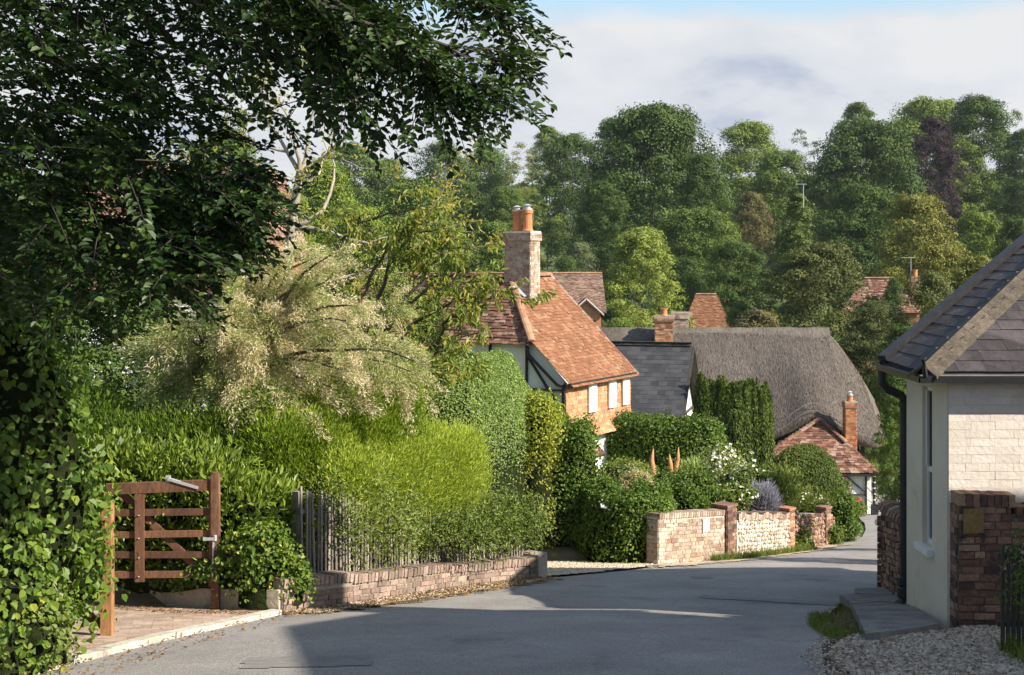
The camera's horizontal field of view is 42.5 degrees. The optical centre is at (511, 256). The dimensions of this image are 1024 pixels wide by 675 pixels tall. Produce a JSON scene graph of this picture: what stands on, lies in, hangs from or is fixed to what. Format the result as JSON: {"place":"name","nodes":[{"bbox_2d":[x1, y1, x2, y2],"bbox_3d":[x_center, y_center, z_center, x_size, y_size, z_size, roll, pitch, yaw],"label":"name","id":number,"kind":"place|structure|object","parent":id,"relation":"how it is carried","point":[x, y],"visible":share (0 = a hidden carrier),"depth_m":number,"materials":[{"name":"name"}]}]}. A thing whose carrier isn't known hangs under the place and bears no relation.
{"place":"outdoors","nodes":[
{"label":"outdoors","id":0,"kind":"place"},
{"bbox_2d":[69,605,263,652],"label":"gateway paving","id":1,"kind":"structure","parent":0,"point":[129,624],"depth_m":13.84,"materials":[{"name":"brick"}]},
{"bbox_2d":[100,500,113,635],"bbox_3d":[-3.898,3.076,12.700,0.107,1.439,0.100,0,0,0],"label":"gate post","id":2,"kind":"object","parent":1,"relation":"on","point":[107,627],"visible":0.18,"depth_m":12.65,"materials":[{"name":"orange wood"}]},
{"bbox_2d":[211,472,219,609],"bbox_3d":[-3.405,3.339,15.140,0.090,1.721,0.100,0,0,0],"label":"gate post","id":3,"kind":"object","parent":1,"relation":"on","point":[215,528],"visible":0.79,"depth_m":15.09,"materials":[{"name":"brown wood"}]},
{"bbox_2d":[98,475,216,586],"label":"field gate","id":4,"kind":"structure","parent":3,"relation":"attached to","point":[142,515],"depth_m":15.13,"materials":[{"name":"brown wood"}]},
{"bbox_2d":[288,576,566,612],"bbox_3d":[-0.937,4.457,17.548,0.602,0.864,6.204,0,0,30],"label":"gravel","id":5,"kind":"structure","parent":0,"point":[423,592],"depth_m":16.99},
{"bbox_2d":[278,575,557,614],"bbox_3d":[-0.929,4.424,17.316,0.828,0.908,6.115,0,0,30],"label":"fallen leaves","id":6,"kind":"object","parent":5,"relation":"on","point":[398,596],"visible":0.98,"depth_m":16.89,"materials":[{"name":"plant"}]},
{"bbox_2d":[39,477,899,674],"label":"road","id":7,"kind":"structure","parent":0,"point":[665,620],"depth_m":13.23,"materials":[{"name":"asphalt"}]},
{"bbox_2d":[67,609,281,666],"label":"kerb","id":8,"kind":"structure","parent":7,"relation":"on","point":[107,650],"depth_m":12.68,"materials":[{"name":"concrete"}]},
{"bbox_2d":[240,655,373,667],"bbox_3d":[-1.700,3.370,10.975,1.100,0.120,0.750,0,0,0],"label":"road patch","id":9,"kind":"object","parent":7,"relation":"on","point":[301,661],"visible":1,"depth_m":10.95,"materials":[{"name":"asphalt"}]},
{"bbox_2d":[806,609,915,642],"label":"grass","id":10,"kind":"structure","parent":7,"relation":"on","point":[818,622],"depth_m":13.47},
{"bbox_2d":[0,0,1023,215],"label":"sky","id":11,"kind":"structure","parent":0,"point":[788,65],"materials":[{"name":"white"}]},
{"bbox_2d":[37,216,1001,674],"bbox_3d":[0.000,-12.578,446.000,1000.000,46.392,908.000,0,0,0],"label":"ground","id":12,"kind":"structure","parent":0,"point":[563,554],"depth_m":23.77,"materials":[{"name":"soil"}]},
{"bbox_2d":[0,93,138,674],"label":"ivy mass","id":13,"kind":"object","parent":12,"relation":"on","point":[53,545],"visible":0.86,"depth_m":11.12,"materials":[{"name":"green plant"}]},
{"bbox_2d":[44,212,204,433],"bbox_3d":[-7.636,1.661,24.999,3.556,5.004,4.144,0,0,-34],"label":"broadleaf tree","id":14,"kind":"object","parent":12,"relation":"on","point":[101,357],"visible":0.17,"depth_m":23.96,"materials":[{"name":"green plant"}]},
{"bbox_2d":[56,351,309,469],"bbox_3d":[-4.868,2.704,17.420,4.661,3.391,2.590,0,0,0],"label":"conifer hedge","id":15,"kind":"object","parent":12,"relation":"on","point":[103,409],"visible":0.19,"depth_m":17.04,"materials":[{"name":"plant"}]},
{"bbox_2d":[64,164,309,414],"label":"gabled house","id":16,"kind":"structure","parent":12,"relation":"on","point":[277,230],"depth_m":32.33,"materials":[{"name":"tile"}]},
{"bbox_2d":[83,420,319,594],"bbox_3d":[-4.122,3.029,16.111,3.648,2.142,1.975,0,0,14],"label":"laurel hedge","id":17,"kind":"object","parent":12,"relation":"on","point":[245,492],"visible":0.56,"depth_m":15.59,"materials":[{"name":"green plant"}]},
{"bbox_2d":[150,585,279,610],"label":"retaining wall","id":18,"kind":"structure","parent":12,"relation":"on","point":[199,598],"depth_m":15.29,"materials":[{"name":"concrete"}]},
{"bbox_2d":[117,525,278,594],"bbox_3d":[-4.115,3.535,15.685,3.181,0.901,0.838,0,0,30],"label":"ivy fringe","id":19,"kind":"object","parent":18,"relation":"on","point":[199,579],"visible":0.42,"depth_m":15.10,"materials":[{"name":"green plant"}]},
{"bbox_2d":[110,229,451,448],"bbox_3d":[-3.265,2.162,18.242,4.937,5.104,3.566,0,0,0],"label":"tamarisk","id":20,"kind":"object","parent":12,"relation":"on","point":[274,341],"visible":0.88,"depth_m":17.59,"materials":[{"name":"beige plant"}]},
{"bbox_2d":[0,0,573,360],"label":"beech tree","id":21,"kind":"object","parent":12,"relation":"on","point":[226,215],"visible":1,"depth_m":8.61,"materials":[{"name":"green plant"}]},
{"bbox_2d":[149,42,506,384],"bbox_3d":[-3.323,0.655,23.754,5.980,9.810,3.845,0,0,13],"label":"thin tree","id":22,"kind":"object","parent":12,"relation":"on","point":[301,169],"visible":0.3,"depth_m":23.92,"materials":[{"name":"green plant"}]},
{"bbox_2d":[216,351,440,519],"bbox_3d":[-2.480,2.549,17.754,2.029,2.543,3.607,0,0,34],"label":"conifer hedge","id":23,"kind":"object","parent":12,"relation":"on","point":[273,437],"visible":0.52,"depth_m":16.98,"materials":[{"name":"plant"}]},
{"bbox_2d":[292,159,377,328],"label":"broadleaf tree","id":24,"kind":"object","parent":12,"relation":"on","point":[324,187],"visible":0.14,"depth_m":61.42,"materials":[{"name":"green plant"}]},
{"bbox_2d":[306,141,389,252],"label":"broadleaf tree","id":25,"kind":"object","parent":12,"relation":"on","point":[363,193],"visible":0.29,"depth_m":247.21,"materials":[{"name":"green plant"}]},
{"bbox_2d":[320,202,394,332],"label":"broadleaf tree","id":26,"kind":"object","parent":12,"relation":"on","point":[370,225],"visible":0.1,"depth_m":45.66,"materials":[{"name":"green plant"}]},
{"bbox_2d":[318,252,439,358],"bbox_3d":[-2.777,2.428,27.494,2.512,5.092,3.134,0,0,0],"label":"broadleaf tree","id":27,"kind":"object","parent":12,"relation":"on","point":[378,275],"visible":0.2,"depth_m":27.24,"materials":[{"name":"green plant"}]},
{"bbox_2d":[290,412,499,571],"bbox_3d":[-1.640,3.247,18.430,1.891,2.177,4.409,0,0,28],"label":"golden hedge","id":28,"kind":"object","parent":12,"relation":"on","point":[460,451],"visible":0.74,"depth_m":17.95,"materials":[{"name":"plant"}]},
{"bbox_2d":[273,550,546,613],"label":"brick wall","id":29,"kind":"structure","parent":12,"relation":"on","point":[339,587],"depth_m":17.22,"materials":[{"name":"brick"}]},
{"bbox_2d":[218,515,323,608],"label":"ivy clump","id":30,"kind":"object","parent":29,"relation":"on","point":[289,562],"visible":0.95,"depth_m":15.03,"materials":[{"name":"green plant"}]},
{"bbox_2d":[292,486,523,572],"bbox_3d":[-1.272,3.736,18.012,0.326,1.987,5.232,0,0,31],"label":"paling fence","id":31,"kind":"object","parent":29,"relation":"on","point":[297,525],"visible":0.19,"depth_m":16.43,"materials":[{"name":"grey wood"}]},
{"bbox_2d":[305,457,437,571],"bbox_3d":[-1.831,3.327,16.926,1.360,1.630,2.570,0,0,39],"label":"creeper","id":32,"kind":"object","parent":31,"relation":"attached to","point":[351,505],"visible":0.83,"depth_m":16.62,"materials":[{"name":"green plant"}]},
{"bbox_2d":[411,475,559,584],"bbox_3d":[-0.406,3.878,19.047,1.606,1.353,3.542,0,0,37],"label":"shrub fringe","id":33,"kind":"object","parent":29,"relation":"on","point":[505,518],"visible":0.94,"depth_m":18.83,"materials":[{"name":"green plant"}]},
{"bbox_2d":[363,174,459,264],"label":"broadleaf tree","id":34,"kind":"object","parent":12,"relation":"on","point":[410,186],"visible":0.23,"depth_m":148.48,"materials":[{"name":"green plant"}]},
{"bbox_2d":[310,179,558,417],"bbox_3d":[-1.304,2.015,20.579,3.691,6.430,2.400,0,0,16],"label":"cherry tree","id":35,"kind":"object","parent":12,"relation":"on","point":[412,231],"visible":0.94,"depth_m":20.46,"materials":[{"name":"green plant"}]},
{"bbox_2d":[338,347,533,560],"bbox_3d":[-0.951,3.580,22.673,2.354,4.040,4.915,0,0,37],"label":"clipped hedge","id":36,"kind":"object","parent":12,"relation":"on","point":[497,401],"visible":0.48,"depth_m":22.47,"materials":[{"name":"plant"}]},
{"bbox_2d":[404,138,477,230],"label":"broadleaf tree","id":37,"kind":"object","parent":12,"relation":"on","point":[431,166],"visible":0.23,"depth_m":243.40,"materials":[{"name":"green plant"}]},
{"bbox_2d":[431,178,500,258],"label":"broadleaf tree","id":38,"kind":"object","parent":12,"relation":"on","point":[469,187],"visible":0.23,"depth_m":168.48,"materials":[{"name":"green plant"}]},
{"bbox_2d":[441,144,524,241],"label":"broadleaf tree","id":39,"kind":"object","parent":12,"relation":"on","point":[493,169],"visible":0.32,"depth_m":247.82,"materials":[{"name":"green plant"}]},
{"bbox_2d":[465,216,511,272],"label":"broadleaf tree","id":40,"kind":"object","parent":12,"relation":"on","point":[486,226],"visible":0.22,"depth_m":104.35,"materials":[{"name":"green plant"}]},
{"bbox_2d":[359,204,639,471],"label":"red tiled house","id":41,"kind":"structure","parent":12,"relation":"on","point":[561,343],"depth_m":35.02,"materials":[{"name":"tile"}]},
{"bbox_2d":[477,184,545,270],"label":"broadleaf tree","id":42,"kind":"object","parent":12,"relation":"on","point":[512,195],"visible":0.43,"depth_m":163.75,"materials":[{"name":"green plant"}]},
{"bbox_2d":[16,165,1021,265],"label":"distant wood","id":43,"kind":"object","parent":12,"relation":"on","point":[543,199],"visible":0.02,"depth_m":284.46,"materials":[{"name":"plant"}]},
{"bbox_2d":[449,272,606,326],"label":"brown roofed house","id":44,"kind":"structure","parent":12,"relation":"on","point":[585,290],"depth_m":76.34,"materials":[{"name":"tile"}]},
{"bbox_2d":[519,125,571,269],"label":"broadleaf tree","id":45,"kind":"object","parent":12,"relation":"on","point":[534,199],"visible":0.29,"depth_m":238.91,"materials":[{"name":"green plant"}]},
{"bbox_2d":[521,387,570,557],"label":"yellow hedge","id":46,"kind":"object","parent":12,"relation":"on","point":[543,417],"visible":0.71,"depth_m":24.04,"materials":[{"name":"plant"}]},
{"bbox_2d":[528,131,601,271],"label":"broadleaf tree","id":47,"kind":"object","parent":12,"relation":"on","point":[572,143],"visible":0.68,"depth_m":198.48,"materials":[{"name":"green plant"}]},
{"bbox_2d":[533,387,608,547],"bbox_3d":[0.602,4.416,25.658,1.846,3.567,3.494,0,0,-16],"label":"beech hedge","id":48,"kind":"object","parent":12,"relation":"on","point":[578,463],"visible":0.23,"depth_m":24.32,"materials":[{"name":"green plant"}]},
{"bbox_2d":[563,179,647,326],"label":"broadleaf tree","id":49,"kind":"object","parent":12,"relation":"on","point":[600,217],"visible":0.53,"depth_m":130.81,"materials":[{"name":"green plant"}]},
{"bbox_2d":[567,114,670,309],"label":"oak tree","id":50,"kind":"object","parent":12,"relation":"on","point":[593,159],"visible":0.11,"depth_m":162.97,"materials":[{"name":"green plant"}]},
{"bbox_2d":[568,474,681,563],"bbox_3d":[2.045,5.013,24.122,2.193,1.974,2.372,0,0,0],"label":"hedge","id":51,"kind":"object","parent":12,"relation":"on","point":[618,532],"visible":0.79,"depth_m":23.34,"materials":[{"name":"green plant"}]},
{"bbox_2d":[601,223,695,327],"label":"broadleaf tree","id":52,"kind":"object","parent":12,"relation":"on","point":[650,240],"visible":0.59,"depth_m":87.20,"materials":[{"name":"green plant"}]},
{"bbox_2d":[611,341,698,417],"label":"slate cottage","id":53,"kind":"structure","parent":12,"relation":"on","point":[666,378],"depth_m":42.76,"materials":[{"name":"stone"}]},
{"bbox_2d":[584,100,735,309],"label":"oak tree","id":54,"kind":"object","parent":12,"relation":"on","point":[655,127],"visible":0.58,"depth_m":147.73,"materials":[{"name":"green plant"}]},
{"bbox_2d":[605,407,729,477],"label":"hedge","id":55,"kind":"object","parent":12,"relation":"on","point":[641,436],"visible":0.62,"depth_m":34.51,"materials":[{"name":"green plant"}]},
{"bbox_2d":[656,254,708,314],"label":"broadleaf tree","id":56,"kind":"object","parent":12,"relation":"on","point":[684,263],"visible":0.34,"depth_m":111.40,"materials":[{"name":"green plant"}]},
{"bbox_2d":[647,508,724,566],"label":"garden wall","id":57,"kind":"structure","parent":12,"relation":"on","point":[676,536],"depth_m":23.54,"materials":[{"name":"brick"}]},
{"bbox_2d":[649,463,732,509],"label":"shrub","id":58,"kind":"object","parent":12,"relation":"on","point":[693,490],"visible":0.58,"depth_m":26.27,"materials":[{"name":"green plant"}]},
{"bbox_2d":[650,205,737,313],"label":"broadleaf tree","id":59,"kind":"object","parent":12,"relation":"on","point":[691,242],"visible":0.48,"depth_m":123.87,"materials":[{"name":"green plant"}]},
{"bbox_2d":[663,151,737,307],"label":"broadleaf tree","id":60,"kind":"object","parent":12,"relation":"on","point":[698,167],"visible":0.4,"depth_m":139.13,"materials":[{"name":"green plant"}]},
{"bbox_2d":[688,293,730,327],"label":"red house","id":61,"kind":"structure","parent":12,"relation":"on","point":[706,309],"depth_m":96.76,"materials":[{"name":"ceramic"}]},
{"bbox_2d":[691,432,754,484],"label":"shrub","id":62,"kind":"object","parent":12,"relation":"on","point":[728,460],"visible":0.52,"depth_m":29.90,"materials":[{"name":"white plant"}]},
{"bbox_2d":[702,219,745,305],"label":"broadleaf tree","id":63,"kind":"object","parent":12,"relation":"on","point":[726,226],"visible":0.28,"depth_m":117.60,"materials":[{"name":"green plant"}]},
{"bbox_2d":[711,501,737,553],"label":"brick pier","id":64,"kind":"structure","parent":12,"relation":"on","point":[730,532],"depth_m":24.68,"materials":[{"name":"brick"}]},
{"bbox_2d":[691,371,775,467],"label":"yew columns","id":65,"kind":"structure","parent":12,"relation":"on","point":[742,409],"depth_m":41.35,"materials":[{"name":"plant"}]},
{"bbox_2d":[697,240,772,315],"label":"broadleaf tree","id":66,"kind":"object","parent":12,"relation":"on","point":[735,251],"visible":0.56,"depth_m":107.27,"materials":[{"name":"green plant"}]},
{"bbox_2d":[713,476,760,510],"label":"shrub","id":67,"kind":"object","parent":12,"relation":"on","point":[744,495],"visible":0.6,"depth_m":27.00,"materials":[{"name":"green plant"}]},
{"bbox_2d":[599,308,885,516],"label":"thatched cottage","id":68,"kind":"structure","parent":12,"relation":"on","point":[822,398],"depth_m":52.10,"materials":[{"name":"plant"}]},
{"bbox_2d":[709,460,785,502],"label":"shrub","id":69,"kind":"object","parent":12,"relation":"on","point":[744,473],"visible":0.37,"depth_m":28.33,"materials":[{"name":"green plant"}]},
{"bbox_2d":[707,119,789,266],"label":"broadleaf tree","id":70,"kind":"object","parent":12,"relation":"on","point":[746,135],"visible":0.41,"depth_m":217.50,"materials":[{"name":"green plant"}]},
{"bbox_2d":[721,191,779,315],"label":"broadleaf tree","id":71,"kind":"object","parent":12,"relation":"on","point":[750,199],"visible":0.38,"depth_m":134.22,"materials":[{"name":"green plant"}]},
{"bbox_2d":[736,510,789,552],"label":"flint wall","id":72,"kind":"structure","parent":12,"relation":"on","point":[758,530],"depth_m":25.79,"materials":[{"name":"stone"}]},
{"bbox_2d":[748,478,784,510],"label":"lavender","id":73,"kind":"object","parent":12,"relation":"on","point":[768,499],"visible":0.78,"depth_m":27.20,"materials":[{"name":"plant"}]},
{"bbox_2d":[745,148,819,301],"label":"broadleaf tree","id":74,"kind":"object","parent":12,"relation":"on","point":[775,178],"visible":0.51,"depth_m":188.11,"materials":[{"name":"green plant"}]},
{"bbox_2d":[759,455,811,511],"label":"shrub","id":75,"kind":"object","parent":12,"relation":"on","point":[790,496],"visible":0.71,"depth_m":28.26,"materials":[{"name":"green plant"}]},
{"bbox_2d":[767,192,828,327],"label":"conifer tree","id":76,"kind":"object","parent":12,"relation":"on","point":[797,212],"visible":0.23,"depth_m":87.69,"materials":[{"name":"green plant"}]},
{"bbox_2d":[767,443,846,512],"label":"topiary dome","id":77,"kind":"structure","parent":12,"relation":"on","point":[820,464],"depth_m":32.45,"materials":[{"name":"green plant"}]},
{"bbox_2d":[729,240,895,410],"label":"yew tree","id":78,"kind":"object","parent":12,"relation":"on","point":[815,254],"visible":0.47,"depth_m":74.99,"materials":[{"name":"green plant"}]},
{"bbox_2d":[795,510,834,545],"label":"shaded wall","id":79,"kind":"structure","parent":12,"relation":"on","point":[818,530],"depth_m":28.70,"materials":[{"name":"stone"}]},
{"bbox_2d":[827,486,863,542],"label":"shrub","id":80,"kind":"object","parent":12,"relation":"on","point":[844,512],"visible":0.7,"depth_m":30.96,"materials":[{"name":"green plant"}]},
{"bbox_2d":[816,100,891,275],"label":"broadleaf tree","id":81,"kind":"object","parent":12,"relation":"on","point":[854,109],"visible":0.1,"depth_m":214.36,"materials":[{"name":"green plant"}]},
{"bbox_2d":[789,116,932,299],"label":"oak tree","id":82,"kind":"object","parent":12,"relation":"on","point":[872,141],"visible":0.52,"depth_m":169.42,"materials":[{"name":"green plant"}]},
{"bbox_2d":[813,183,908,326],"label":"broadleaf tree","id":83,"kind":"object","parent":12,"relation":"on","point":[863,220],"visible":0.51,"depth_m":128.87,"materials":[{"name":"green plant"}]},
{"bbox_2d":[837,299,909,458],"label":"yew tree","id":84,"kind":"object","parent":12,"relation":"on","point":[855,350],"visible":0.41,"depth_m":67.55,"materials":[{"name":"green plant"}]},
{"bbox_2d":[841,257,921,405],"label":"red roofed house","id":85,"kind":"structure","parent":12,"relation":"on","point":[877,286],"depth_m":82.71,"materials":[{"name":"tile"}]},
{"bbox_2d":[864,385,906,525],"bbox_3d":[7.852,4.446,26.944,1.255,3.624,1.592,0,0,43],"label":"broadleaf tree","id":86,"kind":"object","parent":12,"relation":"on","point":[886,470],"visible":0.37,"depth_m":26.89,"materials":[{"name":"green plant"}]},
{"bbox_2d":[839,587,938,639],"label":"stone steps","id":87,"kind":"structure","parent":12,"relation":"on","point":[877,612],"depth_m":14.05,"materials":[{"name":"stone"}]},
{"bbox_2d":[867,320,912,475],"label":"broadleaf tree","id":88,"kind":"object","parent":12,"relation":"on","point":[897,330],"visible":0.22,"depth_m":55.88,"materials":[{"name":"green plant"}]},
{"bbox_2d":[877,500,906,601],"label":"rough wall","id":89,"kind":"structure","parent":12,"relation":"on","point":[888,539],"depth_m":17.37,"materials":[{"name":"brick"}]},
{"bbox_2d":[870,189,963,318],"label":"broadleaf tree","id":90,"kind":"object","parent":12,"relation":"on","point":[935,228],"visible":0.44,"depth_m":111.13,"materials":[{"name":"green plant"}]},
{"bbox_2d":[826,624,1023,674],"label":"gravel","id":91,"kind":"structure","parent":12,"relation":"on","point":[985,656],"depth_m":11.40,"materials":[{"name":"gravel"}]},
{"bbox_2d":[875,94,975,242],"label":"oak tree","id":92,"kind":"object","parent":12,"relation":"on","point":[918,112],"visible":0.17,"depth_m":222.01,"materials":[{"name":"green plant"}]},
{"bbox_2d":[896,269,955,421],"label":"bush","id":93,"kind":"object","parent":12,"relation":"on","point":[933,281],"visible":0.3,"depth_m":57.73,"materials":[{"name":"green plant"}]},
{"bbox_2d":[895,241,973,319],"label":"broadleaf tree","id":94,"kind":"object","parent":12,"relation":"on","point":[937,254],"visible":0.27,"depth_m":91.47,"materials":[{"name":"green plant"}]},
{"bbox_2d":[900,117,971,285],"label":"broadleaf tree","id":95,"kind":"object","parent":12,"relation":"on","point":[929,124],"visible":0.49,"depth_m":188.18,"materials":[{"name":"purple plant"}]},
{"bbox_2d":[876,233,1023,628],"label":"cream house","id":96,"kind":"structure","parent":12,"relation":"on","point":[955,358],"depth_m":14.18,"materials":[{"name":"paint"}]},
{"bbox_2d":[926,387,931,544],"bbox_3d":[4.628,2.300,14.450,0.105,1.740,0.340,0,0,0],"label":"sash window","id":97,"kind":"structure","parent":96,"relation":"in","point":[929,390],"depth_m":14.57,"materials":[{"name":"glass"}]},
{"bbox_2d":[930,252,991,306],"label":"broadleaf tree","id":98,"kind":"object","parent":12,"relation":"on","point":[968,267],"visible":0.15,"depth_m":65.79,"materials":[{"name":"green plant"}]},
{"bbox_2d":[923,137,1003,265],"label":"broadleaf tree","id":99,"kind":"object","parent":12,"relation":"on","point":[970,151],"visible":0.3,"depth_m":203.30,"materials":[{"name":"green plant"}]},
{"bbox_2d":[925,92,1023,257],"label":"oak tree","id":100,"kind":"object","parent":12,"relation":"on","point":[969,109],"visible":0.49,"depth_m":207.18,"materials":[{"name":"green plant"}]},
{"bbox_2d":[943,209,1005,268],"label":"broadleaf tree","id":101,"kind":"object","parent":12,"relation":"on","point":[974,220],"visible":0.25,"depth_m":124.12,"materials":[{"name":"green plant"}]},
{"bbox_2d":[950,490,1023,627],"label":"brick wall","id":102,"kind":"structure","parent":12,"relation":"on","point":[972,593],"depth_m":13.54,"materials":[{"name":"brick"}]},
{"bbox_2d":[986,128,1023,238],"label":"broadleaf tree","id":103,"kind":"object","parent":12,"relation":"on","point":[1011,191],"visible":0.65,"depth_m":189.46,"materials":[{"name":"green plant"}]},
{"bbox_2d":[987,214,1023,258],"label":"broadleaf tree","id":104,"kind":"object","parent":12,"relation":"on","point":[1014,230],"visible":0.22,"depth_m":117.58,"materials":[{"name":"green plant"}]},
{"bbox_2d":[996,544,1023,650],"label":"slatted fence","id":105,"kind":"object","parent":12,"relation":"on","point":[1015,623],"visible":0.57,"depth_m":11.58,"materials":[{"name":"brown wood"}]},
{"bbox_2d":[547,560,652,574],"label":"gravel","id":106,"kind":"structure","parent":0,"point":[553,569],"depth_m":22.30,"materials":[{"name":"gravel"}]},
{"bbox_2d":[647,544,850,567],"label":"verge","id":107,"kind":"structure","parent":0,"point":[825,547],"depth_m":24.09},
{"bbox_2d":[708,543,818,561],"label":"grass","id":108,"kind":"structure","parent":107,"relation":"on","point":[765,552],"depth_m":24.98,"materials":[{"name":"plant"}]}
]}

